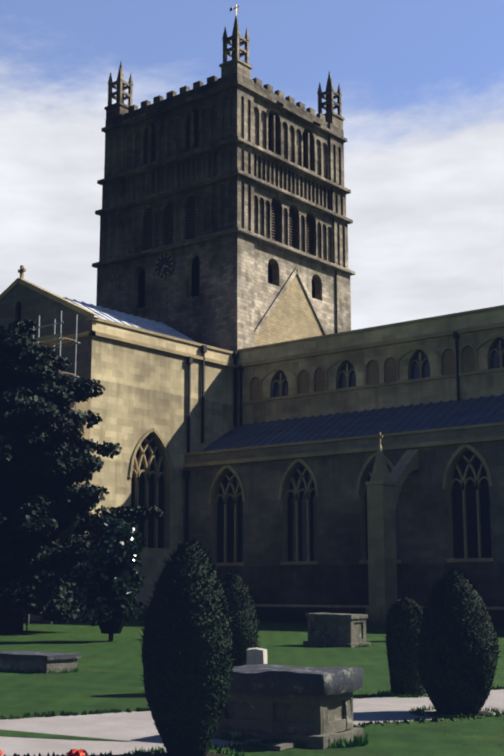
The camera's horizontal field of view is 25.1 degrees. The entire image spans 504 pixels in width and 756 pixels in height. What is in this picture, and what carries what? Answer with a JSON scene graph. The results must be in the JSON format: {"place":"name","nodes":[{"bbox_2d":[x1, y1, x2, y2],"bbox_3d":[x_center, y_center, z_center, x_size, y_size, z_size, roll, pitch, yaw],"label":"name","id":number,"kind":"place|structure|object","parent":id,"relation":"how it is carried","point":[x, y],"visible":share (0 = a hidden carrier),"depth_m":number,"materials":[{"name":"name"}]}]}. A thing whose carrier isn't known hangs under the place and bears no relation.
{"place":"outdoors","nodes":[
{"label":"outdoors","id":0,"kind":"place"},
{"bbox_2d":[92,4,354,426],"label":"tower","id":1,"kind":"structure","parent":0,"point":[225,221],"depth_m":85.87,"materials":[{"name":"stone"}]},
{"bbox_2d":[0,621,503,755],"bbox_3d":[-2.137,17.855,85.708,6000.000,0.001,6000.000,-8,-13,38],"label":"ground","id":2,"kind":"structure","parent":0,"point":[107,676],"depth_m":24.58,"materials":[{"name":"green plant"}]},
{"bbox_2d":[23,611,27,630],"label":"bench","id":3,"kind":"object","parent":2,"relation":"on","point":[26,617],"visible":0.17,"depth_m":52.98,"materials":[{"name":"brown wood"}]},
{"bbox_2d":[0,651,81,672],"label":"ledger tomb","id":4,"kind":"object","parent":2,"relation":"on","point":[33,660],"visible":0.9,"depth_m":26.86,"materials":[{"name":"stone"}]},
{"bbox_2d":[18,311,79,623],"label":"scaffold","id":5,"kind":"object","parent":2,"relation":"on","point":[54,341],"visible":0.23,"depth_m":65.47,"materials":[{"name":"metal"}]},
{"bbox_2d":[65,749,86,755],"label":"geraniums","id":6,"kind":"object","parent":2,"relation":"on","point":[75,752],"visible":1,"depth_m":8.76,"materials":[{"name":"red plant"}]},
{"bbox_2d":[0,318,164,632],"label":"yew tree","id":7,"kind":"object","parent":2,"relation":"on","point":[48,460],"visible":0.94,"depth_m":49.86,"materials":[{"name":"green plant"}]},
{"bbox_2d":[69,515,145,641],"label":"tree","id":8,"kind":"object","parent":2,"relation":"on","point":[108,580],"visible":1,"depth_m":41.68,"materials":[{"name":"green plant"}]},
{"bbox_2d":[0,265,237,622],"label":"transept","id":9,"kind":"structure","parent":2,"relation":"on","point":[164,403],"depth_m":71.90,"materials":[{"name":"stone"}]},
{"bbox_2d":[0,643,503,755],"bbox_3d":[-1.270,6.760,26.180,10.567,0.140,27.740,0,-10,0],"label":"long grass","id":10,"kind":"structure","parent":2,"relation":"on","point":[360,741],"depth_m":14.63,"materials":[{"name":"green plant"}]},
{"bbox_2d":[246,647,266,664],"bbox_3d":[0.069,4.393,16.065,0.655,1.124,0.658,-4,-11,18],"label":"gravestone","id":11,"kind":"object","parent":2,"relation":"on","point":[256,655],"visible":0.17,"depth_m":16.05,"materials":[{"name":"stone"}]},
{"bbox_2d":[303,612,370,647],"bbox_3d":[2.904,8.648,38.951,2.054,1.101,1.153,-8,-12,40],"label":"chest tomb","id":12,"kind":"object","parent":2,"relation":"on","point":[341,629],"visible":1,"depth_m":38.55,"materials":[{"name":"stone"}]},
{"bbox_2d":[183,305,503,626],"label":"nave","id":13,"kind":"structure","parent":2,"relation":"on","point":[359,471],"depth_m":67.47,"materials":[{"name":"stone"}]},
{"bbox_2d":[0,685,503,755],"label":"path","id":14,"kind":"structure","parent":0,"point":[112,732],"depth_m":16.19,"materials":[{"name":"grey concrete"}]},
{"bbox_2d":[242,739,295,750],"bbox_3d":[0.175,4.558,14.104,0.647,0.104,0.357,-7,-13,34],"label":"tomb rubble","id":15,"kind":"object","parent":14,"relation":"on","point":[280,746],"visible":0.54,"depth_m":13.98,"materials":[{"name":"stone"}]},
{"bbox_2d":[214,664,363,748],"bbox_3d":[0.433,4.298,14.959,1.939,0.957,1.112,-8,-12,34],"label":"chest tomb","id":16,"kind":"object","parent":14,"relation":"on","point":[280,702],"visible":0.88,"depth_m":14.53,"materials":[{"name":"stone"}]},
{"bbox_2d":[206,695,489,755],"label":"soil rings","id":17,"kind":"object","parent":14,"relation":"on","point":[435,713],"visible":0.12,"depth_m":17.71,"materials":[{"name":"brown soil"}]},
{"bbox_2d":[136,536,237,755],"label":"yew","id":18,"kind":"object","parent":17,"relation":"on","point":[187,651],"visible":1,"depth_m":13.05,"materials":[{"name":"green plant"}]},
{"bbox_2d":[221,570,260,665],"bbox_3d":[-0.349,4.841,21.600,0.951,2.263,0.960,10,-14,-42],"label":"yew","id":19,"kind":"object","parent":17,"relation":"on","point":[241,601],"visible":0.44,"depth_m":21.34,"materials":[{"name":"green plant"}]},
{"bbox_2d":[384,597,424,695],"bbox_3d":[2.886,4.988,21.145,0.910,1.823,0.841,-6,-12,28],"label":"yew","id":20,"kind":"object","parent":17,"relation":"on","point":[402,629],"visible":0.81,"depth_m":20.86,"materials":[{"name":"green plant"}]},
{"bbox_2d":[414,567,501,715],"bbox_3d":[3.269,4.170,18.046,1.426,2.306,1.390,1,-11,-5],"label":"yew","id":21,"kind":"object","parent":17,"relation":"on","point":[457,651],"visible":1,"depth_m":17.60,"materials":[{"name":"green plant"}]},
{"bbox_2d":[0,0,503,329],"label":"sky","id":22,"kind":"structure","parent":0,"point":[421,82],"materials":[{"name":"blue"}]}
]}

